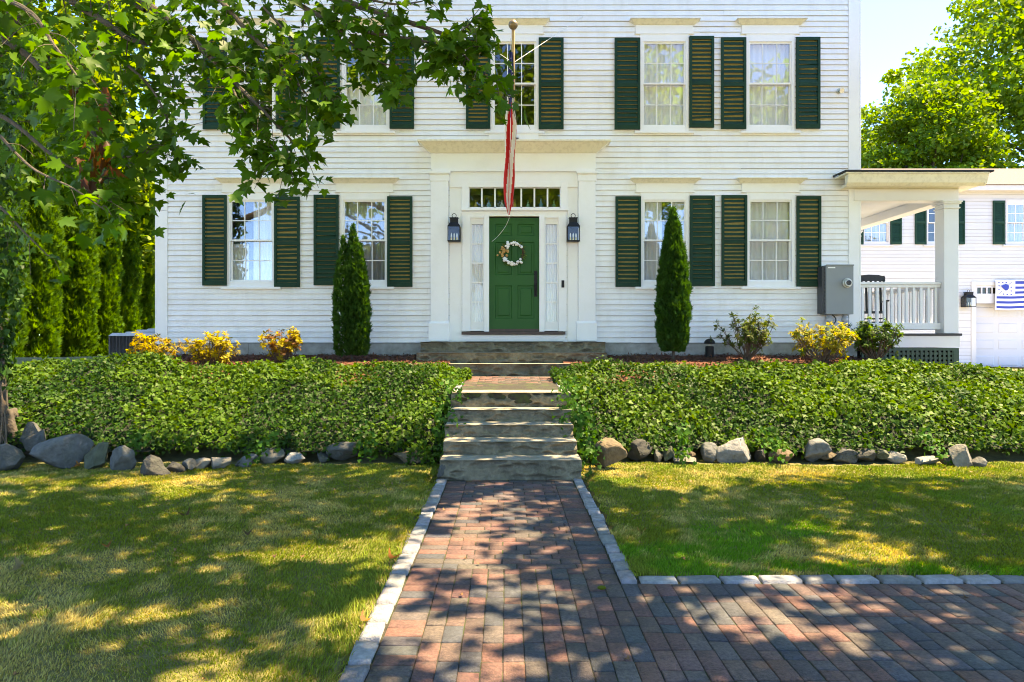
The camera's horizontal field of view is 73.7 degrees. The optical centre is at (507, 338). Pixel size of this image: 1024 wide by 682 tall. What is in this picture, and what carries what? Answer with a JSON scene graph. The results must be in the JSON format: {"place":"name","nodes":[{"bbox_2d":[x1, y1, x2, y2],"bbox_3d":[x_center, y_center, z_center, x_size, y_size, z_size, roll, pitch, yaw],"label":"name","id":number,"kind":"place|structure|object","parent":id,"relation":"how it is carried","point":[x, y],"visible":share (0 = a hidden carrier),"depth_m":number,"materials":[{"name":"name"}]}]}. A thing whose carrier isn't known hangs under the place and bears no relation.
{"place":"outdoors","nodes":[
{"label":"outdoors","id":0,"kind":"place"},
{"bbox_2d":[0,356,1023,681],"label":"ground","id":1,"kind":"structure","parent":0,"point":[178,456],"depth_m":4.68,"materials":[{"name":"green plant"}]},
{"bbox_2d":[0,443,25,470],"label":"boulder","id":2,"kind":"object","parent":1,"relation":"on","point":[12,457],"visible":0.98,"depth_m":7.88,"materials":[{"name":"stone"}]},
{"bbox_2d":[0,51,31,356],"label":"arborvitae","id":3,"kind":"object","parent":1,"relation":"on","point":[22,334],"visible":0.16,"depth_m":16.97,"materials":[{"name":"green plant"}]},
{"bbox_2d":[10,556,25,570],"bbox_3d":[-3.212,1.478,4.498,0.090,0.082,0.088,0,0,0],"label":"fallen leaf","id":4,"kind":"object","parent":1,"relation":"on","point":[19,564],"visible":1,"depth_m":4.51,"materials":[{"name":"green plant"}]},
{"bbox_2d":[3,4,56,218],"bbox_3d":[-20.010,-6.452,21.706,11.019,14.827,11.292,0,0,0],"label":"background tree","id":5,"kind":"object","parent":1,"relation":"on","point":[25,21],"depth_m":22.91,"materials":[{"name":"green plant"}]},
{"bbox_2d":[1,6,69,356],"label":"arborvitae","id":6,"kind":"object","parent":1,"relation":"on","point":[43,314],"visible":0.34,"depth_m":17.63,"materials":[{"name":"green plant"}]},
{"bbox_2d":[29,434,93,468],"bbox_3d":[-5.298,1.349,8.136,0.559,0.427,0.425,0,0,0],"label":"boulder","id":7,"kind":"object","parent":1,"relation":"on","point":[66,451],"visible":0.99,"depth_m":8.03,"materials":[{"name":"stone"}]},
{"bbox_2d":[53,39,101,356],"bbox_3d":[-12.636,-3.773,19.770,1.699,9.845,1.696,0,0,0],"label":"arborvitae","id":8,"kind":"object","parent":1,"relation":"on","point":[81,304],"visible":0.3,"depth_m":19.42,"materials":[{"name":"green plant"}]},
{"bbox_2d":[0,0,154,356],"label":"background tree","id":9,"kind":"object","parent":1,"relation":"on","point":[111,67],"visible":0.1,"depth_m":22.41,"materials":[{"name":"green plant"}]},
{"bbox_2d":[84,442,108,469],"bbox_3d":[-4.868,1.405,8.095,0.356,0.361,0.205,0,0,21],"label":"boulder","id":10,"kind":"object","parent":1,"relation":"on","point":[96,456],"visible":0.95,"depth_m":8.02,"materials":[{"name":"stone"}]},
{"bbox_2d":[72,67,125,355],"bbox_3d":[-12.829,-3.768,21.301,1.667,9.837,1.774,0,0,0],"label":"arborvitae","id":11,"kind":"object","parent":1,"relation":"on","point":[110,319],"visible":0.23,"depth_m":21.08,"materials":[{"name":"green plant"}]},
{"bbox_2d":[100,71,144,332],"bbox_3d":[-13.269,-4.023,23.168,1.815,10.356,1.742,0,0,33],"label":"arborvitae","id":12,"kind":"object","parent":1,"relation":"on","point":[131,313],"visible":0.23,"depth_m":22.98,"materials":[{"name":"green plant"}]},
{"bbox_2d":[110,445,136,470],"bbox_3d":[-4.475,1.414,7.960,0.271,0.344,0.238,0,0,-33],"label":"boulder","id":13,"kind":"object","parent":1,"relation":"on","point":[122,457],"visible":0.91,"depth_m":7.92,"materials":[{"name":"stone"}]},
{"bbox_2d":[109,331,157,356],"bbox_3d":[-7.068,0.117,13.354,0.934,0.506,0.926,0,0,0],"label":"air conditioner","id":14,"kind":"object","parent":1,"relation":"on","point":[119,343],"visible":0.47,"depth_m":12.93,"materials":[{"name":"metal"}]},
{"bbox_2d":[125,110,154,329],"bbox_3d":[-13.815,-3.676,25.285,1.662,9.648,1.665,0,0,15],"label":"arborvitae","id":15,"kind":"object","parent":1,"relation":"on","point":[146,300],"visible":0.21,"depth_m":25.13,"materials":[{"name":"green plant"}]},
{"bbox_2d":[136,328,154,330],"bbox_3d":[-7.404,0.077,14.794,0.894,0.586,0.906,0,0,0],"label":"air conditioner","id":16,"kind":"object","parent":1,"relation":"on","point":[152,329],"visible":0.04,"depth_m":14.37,"materials":[{"name":"metal"}]},
{"bbox_2d":[140,454,170,475],"bbox_3d":[-3.966,1.447,7.663,0.358,0.271,0.175,0,0,0],"label":"boulder","id":17,"kind":"object","parent":1,"relation":"on","point":[152,465],"visible":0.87,"depth_m":7.64,"materials":[{"name":"stone"}]},
{"bbox_2d":[166,461,186,472],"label":"boulder","id":18,"kind":"object","parent":1,"relation":"on","point":[172,466],"visible":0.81,"depth_m":7.80,"materials":[{"name":"stone"}]},
{"bbox_2d":[182,458,196,469],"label":"boulder","id":19,"kind":"object","parent":1,"relation":"on","point":[190,463],"visible":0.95,"depth_m":7.91,"materials":[{"name":"stone"}]},
{"bbox_2d":[194,458,211,468],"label":"boulder","id":20,"kind":"object","parent":1,"relation":"on","point":[203,463],"visible":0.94,"depth_m":8.02,"materials":[{"name":"stone"}]},
{"bbox_2d":[211,457,230,468],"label":"boulder","id":21,"kind":"object","parent":1,"relation":"on","point":[221,462],"visible":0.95,"depth_m":8.04,"materials":[{"name":"stone"}]},
{"bbox_2d":[235,453,257,467],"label":"boulder","id":22,"kind":"object","parent":1,"relation":"on","point":[245,460],"visible":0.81,"depth_m":8.14,"materials":[{"name":"stone"}]},
{"bbox_2d":[0,0,529,457],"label":"maple tree","id":23,"kind":"object","parent":1,"relation":"on","point":[167,35],"visible":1,"depth_m":4.51,"materials":[{"name":"green plant"}]},
{"bbox_2d":[261,447,284,463],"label":"boulder","id":24,"kind":"object","parent":1,"relation":"on","point":[273,456],"visible":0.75,"depth_m":8.41,"materials":[{"name":"stone"}]},
{"bbox_2d":[284,452,304,463],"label":"boulder","id":25,"kind":"object","parent":1,"relation":"on","point":[294,457],"visible":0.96,"depth_m":8.41,"materials":[{"name":"stone"}]},
{"bbox_2d":[317,452,327,462],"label":"boulder","id":26,"kind":"object","parent":1,"relation":"on","point":[322,456],"visible":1,"depth_m":8.47,"materials":[{"name":"stone"}]},
{"bbox_2d":[326,442,362,459],"bbox_3d":[-2.015,1.418,8.603,0.483,0.235,0.360,0,0,0],"label":"boulder","id":27,"kind":"object","parent":1,"relation":"on","point":[345,450],"visible":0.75,"depth_m":8.48,"materials":[{"name":"stone"}]},
{"bbox_2d":[360,610,371,620],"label":"fallen leaf","id":28,"kind":"object","parent":1,"relation":"on","point":[362,617],"visible":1,"depth_m":3.67,"materials":[{"name":"orange plant"}]},
{"bbox_2d":[388,548,400,558],"bbox_3d":[-0.781,1.479,4.695,0.084,0.073,0.082,0,0,-33],"label":"fallen leaf","id":29,"kind":"object","parent":1,"relation":"on","point":[390,555],"visible":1,"depth_m":4.70,"materials":[{"name":"orange plant"}]},
{"bbox_2d":[394,450,436,464],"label":"boulder","id":30,"kind":"object","parent":1,"relation":"on","point":[402,456],"visible":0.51,"depth_m":8.36,"materials":[{"name":"stone"}]},
{"bbox_2d":[440,390,581,480],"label":"garden steps","id":31,"kind":"structure","parent":1,"relation":"on","point":[506,438],"depth_m":7.91,"materials":[{"name":"stone"}]},
{"bbox_2d":[416,342,606,375],"bbox_3d":[0.070,0.381,11.778,3.307,0.637,1.203,0,0,0],"label":"granite stoop","id":32,"kind":"object","parent":1,"relation":"on","point":[509,358],"visible":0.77,"depth_m":11.55,"materials":[{"name":"grey stone"}]},
{"bbox_2d":[1,350,1023,478],"bbox_3d":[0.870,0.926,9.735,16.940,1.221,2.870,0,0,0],"label":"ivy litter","id":33,"kind":"object","parent":1,"relation":"on","point":[608,411],"visible":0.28,"depth_m":9.04,"materials":[{"name":"green plant"}]},
{"bbox_2d":[19,422,40,441],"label":"boulder","id":34,"kind":"object","parent":33,"relation":"on","point":[31,429],"visible":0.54,"depth_m":8.58,"materials":[{"name":"stone"}]},
{"bbox_2d":[21,429,45,451],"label":"boulder","id":35,"kind":"object","parent":33,"relation":"on","point":[30,442],"visible":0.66,"depth_m":8.48,"materials":[{"name":"stone"}]},
{"bbox_2d":[172,355,874,388],"bbox_3d":[0.647,0.596,11.100,14.495,0.597,2.400,0,0,0],"label":"mulch bed","id":36,"kind":"object","parent":1,"relation":"on","point":[622,377],"visible":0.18,"depth_m":11.54,"materials":[{"name":"brown soil"}]},
{"bbox_2d":[126,330,189,358],"bbox_3d":[-5.816,0.223,11.210,0.944,0.726,0.700,0,0,8],"label":"rhododendron","id":37,"kind":"object","parent":36,"relation":"on","point":[145,345],"visible":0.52,"depth_m":11.12,"materials":[{"name":"yellow plant"}]},
{"bbox_2d":[183,331,240,364],"bbox_3d":[-4.876,0.243,11.261,0.992,0.752,0.660,0,0,0],"label":"rhododendron","id":38,"kind":"object","parent":36,"relation":"on","point":[216,352],"visible":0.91,"depth_m":11.14,"materials":[{"name":"yellow plant"}]},
{"bbox_2d":[258,326,302,361],"bbox_3d":[-3.771,0.148,11.374,0.743,0.705,0.707,0,0,-19],"label":"rhododendron","id":39,"kind":"object","parent":36,"relation":"on","point":[292,342],"visible":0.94,"depth_m":11.29,"materials":[{"name":"yellow plant"}]},
{"bbox_2d":[330,222,372,360],"bbox_3d":[-2.618,-0.783,11.538,0.726,2.389,0.488,0,0,0],"label":"columnar evergreen","id":40,"kind":"object","parent":36,"relation":"on","point":[352,326],"visible":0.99,"depth_m":11.43,"materials":[{"name":"green plant"}]},
{"bbox_2d":[166,352,939,368],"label":"mulch chips","id":41,"kind":"object","parent":36,"relation":"on","point":[373,355],"visible":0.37,"depth_m":11.67,"materials":[{"name":"brown wood"}]},
{"bbox_2d":[653,206,693,358],"bbox_3d":[2.810,-0.952,11.551,0.668,2.619,0.704,0,0,-22],"label":"columnar evergreen","id":42,"kind":"object","parent":36,"relation":"on","point":[672,306],"visible":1,"depth_m":11.38,"materials":[{"name":"green plant"}]},
{"bbox_2d":[704,339,714,357],"bbox_3d":[3.558,0.174,12.000,0.190,0.331,0.187,0,0,0],"label":"path light","id":43,"kind":"object","parent":36,"relation":"on","point":[709,350],"visible":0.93,"depth_m":11.94,"materials":[{"name":"black metal"}]},
{"bbox_2d":[709,305,777,360],"bbox_3d":[4.011,-0.093,11.479,1.127,0.950,0.908,0,0,0],"label":"rhododendron","id":44,"kind":"object","parent":36,"relation":"on","point":[752,337],"visible":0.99,"depth_m":11.41,"materials":[{"name":"green rhododendron leaf"},{"name":"brown bark"}]},
{"bbox_2d":[788,317,860,362],"bbox_3d":[5.213,0.045,11.262,1.113,0.792,0.887,0,0,0],"label":"rhododendron","id":45,"kind":"object","parent":36,"relation":"on","point":[829,342],"visible":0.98,"depth_m":11.17,"materials":[{"name":"yellow plant"}]},
{"bbox_2d":[847,316,903,361],"bbox_3d":[6.260,0.006,11.653,0.980,0.784,0.848,0,0,0],"label":"rhododendron","id":46,"kind":"object","parent":36,"relation":"on","point":[866,344],"visible":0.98,"depth_m":11.50,"materials":[{"name":"green plant"}]},
{"bbox_2d":[155,0,993,365],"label":"colonial house","id":47,"kind":"structure","parent":1,"relation":"on","point":[729,130],"depth_m":12.38,"materials":[{"name":"white paint"}]},
{"bbox_2d":[214,177,282,288],"bbox_3d":[-4.640,-1.890,12.408,1.270,2.003,0.295,0,0,0],"label":"window","id":48,"kind":"structure","parent":47,"relation":"in","point":[238,260],"depth_m":12.41,"materials":[{"name":"white paint"}]},
{"bbox_2d":[215,17,286,133],"bbox_3d":[-4.640,-4.736,12.370,1.270,2.051,0.220,0,0,0],"label":"window","id":49,"kind":"structure","parent":47,"relation":"in","point":[256,19],"depth_m":12.37,"materials":[{"name":"white paint"}]},
{"bbox_2d":[331,177,399,288],"bbox_3d":[-2.589,-1.890,12.401,1.270,2.003,0.282,0,0,0],"label":"window","id":50,"kind":"structure","parent":47,"relation":"in","point":[363,200],"depth_m":12.43,"materials":[{"name":"white paint"}]},
{"bbox_2d":[335,17,395,133],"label":"window","id":51,"kind":"structure","parent":47,"relation":"in","point":[371,118],"depth_m":12.44,"materials":[{"name":"white paint"}]},
{"bbox_2d":[447,213,460,241],"bbox_3d":[-0.952,-1.986,12.265,0.225,0.508,0.210,0,0,0],"label":"wall lantern","id":52,"kind":"object","parent":47,"relation":"attached to","point":[453,231],"depth_m":12.24,"materials":[{"name":"black metal"}]},
{"bbox_2d":[489,218,538,331],"bbox_3d":[0.126,-1.153,12.400,0.910,2.068,0.120,0,0,0],"label":"front door","id":53,"kind":"structure","parent":47,"relation":"in","point":[513,291],"depth_m":12.42,"materials":[{"name":"green paint"}]},
{"bbox_2d":[497,240,526,266],"bbox_3d":[0.087,-1.527,12.339,0.562,0.530,0.105,0,0,0],"label":"wreath","id":54,"kind":"object","parent":53,"relation":"attached to","point":[507,246],"visible":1,"depth_m":12.33,"materials":[{"name":"white fabric"}]},
{"bbox_2d":[469,187,560,207],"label":"transom window","id":55,"kind":"structure","parent":47,"relation":"in","point":[481,188],"depth_m":12.37,"materials":[{"name":"white paint"}]},
{"bbox_2d":[485,17,549,133],"bbox_3d":[0.134,-4.736,12.370,1.270,2.051,0.220,0,0,0],"label":"window","id":56,"kind":"structure","parent":47,"relation":"in","point":[528,30],"depth_m":12.37,"materials":[{"name":"white paint"}]},
{"bbox_2d":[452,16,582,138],"bbox_3d":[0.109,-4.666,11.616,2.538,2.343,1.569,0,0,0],"label":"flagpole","id":57,"kind":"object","parent":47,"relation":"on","point":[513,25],"visible":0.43,"depth_m":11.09,"materials":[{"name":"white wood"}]},
{"bbox_2d":[493,38,516,240],"bbox_3d":[-0.086,-3.281,11.619,0.192,3.095,1.316,0,0,-17],"label":"flag","id":58,"kind":"object","parent":57,"relation":"hanging from","point":[510,129],"visible":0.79,"depth_m":11.23,"materials":[{"name":"fabric"}]},
{"bbox_2d":[567,213,579,241],"bbox_3d":[1.184,-1.986,12.265,0.225,0.508,0.210,0,0,0],"label":"wall lantern","id":59,"kind":"object","parent":47,"relation":"attached to","point":[573,225],"depth_m":12.23,"materials":[{"name":"black metal"}]},
{"bbox_2d":[629,17,700,133],"bbox_3d":[2.848,-4.736,12.410,1.270,2.051,0.299,0,0,0],"label":"window","id":60,"kind":"structure","parent":47,"relation":"in","point":[664,41],"depth_m":12.43,"materials":[{"name":"white paint"}]},
{"bbox_2d":[630,177,701,288],"bbox_3d":[2.857,-1.890,12.397,1.270,2.003,0.274,0,0,0],"label":"window","id":61,"kind":"structure","parent":47,"relation":"in","point":[653,191],"depth_m":12.37,"materials":[{"name":"white paint"}]},
{"bbox_2d":[735,177,807,288],"bbox_3d":[4.775,-1.890,12.410,1.270,2.003,0.300,0,0,0],"label":"window","id":62,"kind":"structure","parent":47,"relation":"in","point":[770,200],"depth_m":12.44,"materials":[{"name":"white paint"}]},
{"bbox_2d":[735,17,807,133],"bbox_3d":[4.771,-4.736,12.410,1.270,2.051,0.300,0,0,0],"label":"window","id":63,"kind":"structure","parent":47,"relation":"in","point":[770,41],"depth_m":12.43,"materials":[{"name":"white paint"}]},
{"bbox_2d":[817,264,853,356],"bbox_3d":[5.888,-0.405,12.182,0.545,1.811,0.375,0,0,0],"label":"utility meter box","id":64,"kind":"object","parent":47,"relation":"attached to","point":[835,290],"visible":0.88,"depth_m":12.13,"materials":[{"name":"grey paint"}]},
{"bbox_2d":[836,88,844,93],"bbox_3d":[6.021,-4.469,12.332,0.100,0.117,0.136,0,0,0],"label":"wall spotlight","id":65,"kind":"object","parent":47,"relation":"attached to","point":[840,90],"depth_m":12.29,"materials":[{"name":"metal"}]},
{"bbox_2d":[861,275,889,330],"bbox_3d":[7.197,-0.691,13.565,0.640,1.205,1.114,0,0,25],"label":"rocking chair","id":66,"kind":"object","parent":47,"relation":"on","point":[874,278],"visible":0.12,"depth_m":13.75,"materials":[{"name":"black paint"}]},
{"bbox_2d":[595,437,626,467],"bbox_3d":[1.200,1.358,8.076,0.364,0.363,0.280,0,0,40],"label":"boulder","id":67,"kind":"object","parent":1,"relation":"on","point":[613,451],"visible":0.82,"depth_m":8.01,"materials":[{"name":"stone"}]},
{"bbox_2d":[627,439,652,460],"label":"boulder","id":68,"kind":"object","parent":1,"relation":"on","point":[640,449],"visible":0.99,"depth_m":8.49,"materials":[{"name":"stone"}]},
{"bbox_2d":[654,449,662,461],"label":"boulder","id":69,"kind":"object","parent":1,"relation":"on","point":[658,454],"visible":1,"depth_m":8.48,"materials":[{"name":"stone"}]},
{"bbox_2d":[662,446,675,460],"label":"boulder","id":70,"kind":"object","parent":1,"relation":"on","point":[669,453],"visible":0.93,"depth_m":8.47,"materials":[{"name":"stone"}]},
{"bbox_2d":[338,379,1023,681],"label":"cobblestone kerb","id":71,"kind":"structure","parent":1,"relation":"on","point":[357,668],"depth_m":4.35,"materials":[{"name":"grey stone"}]},
{"bbox_2d":[437,465,445,477],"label":"boulder","id":72,"kind":"object","parent":71,"relation":"on","point":[441,471],"visible":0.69,"depth_m":7.47,"materials":[{"name":"stone"}]},
{"bbox_2d":[673,457,695,463],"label":"boulder","id":73,"kind":"object","parent":1,"relation":"on","point":[690,460],"visible":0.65,"depth_m":8.37,"materials":[{"name":"stone"}]},
{"bbox_2d":[700,442,716,462],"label":"boulder","id":74,"kind":"object","parent":1,"relation":"on","point":[708,451],"visible":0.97,"depth_m":8.48,"materials":[{"name":"stone"}]},
{"bbox_2d":[716,437,750,463],"bbox_3d":[2.809,1.405,8.489,0.432,0.357,0.282,0,0,17],"label":"boulder","id":75,"kind":"object","parent":1,"relation":"on","point":[735,450],"visible":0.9,"depth_m":8.39,"materials":[{"name":"stone"}]},
{"bbox_2d":[754,448,765,461],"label":"boulder","id":76,"kind":"object","parent":1,"relation":"on","point":[759,455],"visible":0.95,"depth_m":8.51,"materials":[{"name":"stone"}]},
{"bbox_2d":[768,449,793,463],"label":"boulder","id":77,"kind":"object","parent":1,"relation":"on","point":[786,453],"visible":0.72,"depth_m":8.41,"materials":[{"name":"stone"}]},
{"bbox_2d":[804,438,831,461],"bbox_3d":[3.849,1.406,8.536,0.323,0.322,0.249,0,0,0],"label":"boulder","id":78,"kind":"object","parent":1,"relation":"on","point":[816,449],"visible":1,"depth_m":8.42,"materials":[{"name":"stone"}]},
{"bbox_2d":[820,451,836,459],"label":"boulder","id":79,"kind":"object","parent":1,"relation":"on","point":[832,454],"visible":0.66,"depth_m":8.47,"materials":[{"name":"stone"}]},
{"bbox_2d":[832,448,857,463],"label":"boulder","id":80,"kind":"object","parent":1,"relation":"on","point":[845,455],"visible":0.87,"depth_m":8.45,"materials":[{"name":"stone"}]},
{"bbox_2d":[856,448,876,460],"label":"boulder","id":81,"kind":"object","parent":1,"relation":"on","point":[866,454],"visible":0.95,"depth_m":8.45,"materials":[{"name":"stone"}]},
{"bbox_2d":[875,449,888,458],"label":"boulder","id":82,"kind":"object","parent":1,"relation":"on","point":[882,454],"visible":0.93,"depth_m":8.47,"materials":[{"name":"stone"}]},
{"bbox_2d":[861,126,924,167],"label":"maple tree","id":83,"kind":"object","parent":1,"relation":"on","point":[862,133],"visible":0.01,"depth_m":40.94,"materials":[{"name":"green plant"}]},
{"bbox_2d":[887,450,906,463],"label":"boulder","id":84,"kind":"object","parent":1,"relation":"on","point":[896,457],"visible":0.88,"depth_m":8.44,"materials":[{"name":"stone"}]},
{"bbox_2d":[915,455,938,464],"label":"boulder","id":85,"kind":"object","parent":1,"relation":"on","point":[927,459],"visible":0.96,"depth_m":8.30,"materials":[{"name":"stone"}]},
{"bbox_2d":[861,169,1023,365],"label":"garage house","id":86,"kind":"structure","parent":1,"relation":"on","point":[991,231],"depth_m":22.99,"materials":[{"name":"white wood"}]},
{"bbox_2d":[861,222,893,245],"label":"window","id":87,"kind":"structure","parent":86,"relation":"in","point":[879,235],"depth_m":23.04,"materials":[{"name":"white plastic"}]},
{"bbox_2d":[923,210,934,245],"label":"window","id":88,"kind":"structure","parent":86,"relation":"in","point":[929,243],"depth_m":22.98,"materials":[{"name":"white plastic"}]},
{"bbox_2d":[961,290,975,306],"bbox_3d":[15.417,-1.333,22.829,0.340,0.578,0.302,0,0,0],"label":"wall lantern","id":89,"kind":"object","parent":86,"relation":"attached to","point":[966,299],"depth_m":22.81,"materials":[{"name":"black metal"}]},
{"bbox_2d":[976,285,1023,365],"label":"garage door","id":90,"kind":"structure","parent":86,"relation":"in","point":[999,333],"depth_m":23.22,"materials":[{"name":"white"}]},
{"bbox_2d":[995,280,1023,309],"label":"striped banner","id":91,"kind":"object","parent":86,"relation":"attached to","point":[1009,294],"visible":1,"depth_m":22.90,"materials":[{"name":"fabric"}]},
{"bbox_2d":[1003,199,1023,245],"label":"window","id":92,"kind":"structure","parent":86,"relation":"in","point":[1014,208],"depth_m":23.08,"materials":[{"name":"white plastic"}]},
{"bbox_2d":[861,43,1023,168],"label":"maple tree","id":93,"kind":"object","parent":1,"relation":"on","point":[928,119],"visible":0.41,"depth_m":33.98,"materials":[{"name":"green plant"}]},
{"bbox_2d":[862,0,1023,168],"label":"maple tree","id":94,"kind":"object","parent":1,"relation":"on","point":[1004,32],"visible":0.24,"depth_m":37.54,"materials":[{"name":"green plant"}]},
{"bbox_2d":[939,455,954,465],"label":"boulder","id":95,"kind":"object","parent":1,"relation":"on","point":[949,458],"visible":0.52,"depth_m":8.27,"materials":[{"name":"stone"}]},
{"bbox_2d":[948,444,972,467],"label":"boulder","id":96,"kind":"object","parent":1,"relation":"on","point":[959,454],"visible":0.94,"depth_m":8.15,"materials":[{"name":"stone"}]},
{"bbox_2d":[972,457,986,467],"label":"boulder","id":97,"kind":"object","parent":1,"relation":"on","point":[979,461],"visible":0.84,"depth_m":8.14,"materials":[{"name":"stone"}]},
{"bbox_2d":[33,0,1023,168],"label":"sky","id":98,"kind":"structure","parent":0,"point":[890,29],"materials":[{"name":"white"}]},
{"bbox_2d":[338,376,1023,681],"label":"brick path","id":99,"kind":"structure","parent":0,"point":[981,628],"depth_m":3.76,"materials":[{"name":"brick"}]},
{"bbox_2d":[597,585,605,589],"bbox_3d":[0.581,1.534,4.199,0.053,0.026,0.028,0,0,0],"label":"seed pod","id":100,"kind":"object","parent":99,"relation":"on","point":[601,587],"visible":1,"depth_m":4.19,"materials":[{"name":"green plant"}]},
{"bbox_2d":[983,366,1023,368],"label":"driveway","id":101,"kind":"structure","parent":0,"point":[1016,367],"depth_m":13.44,"materials":[{"name":"grey asphalt"}]}
]}

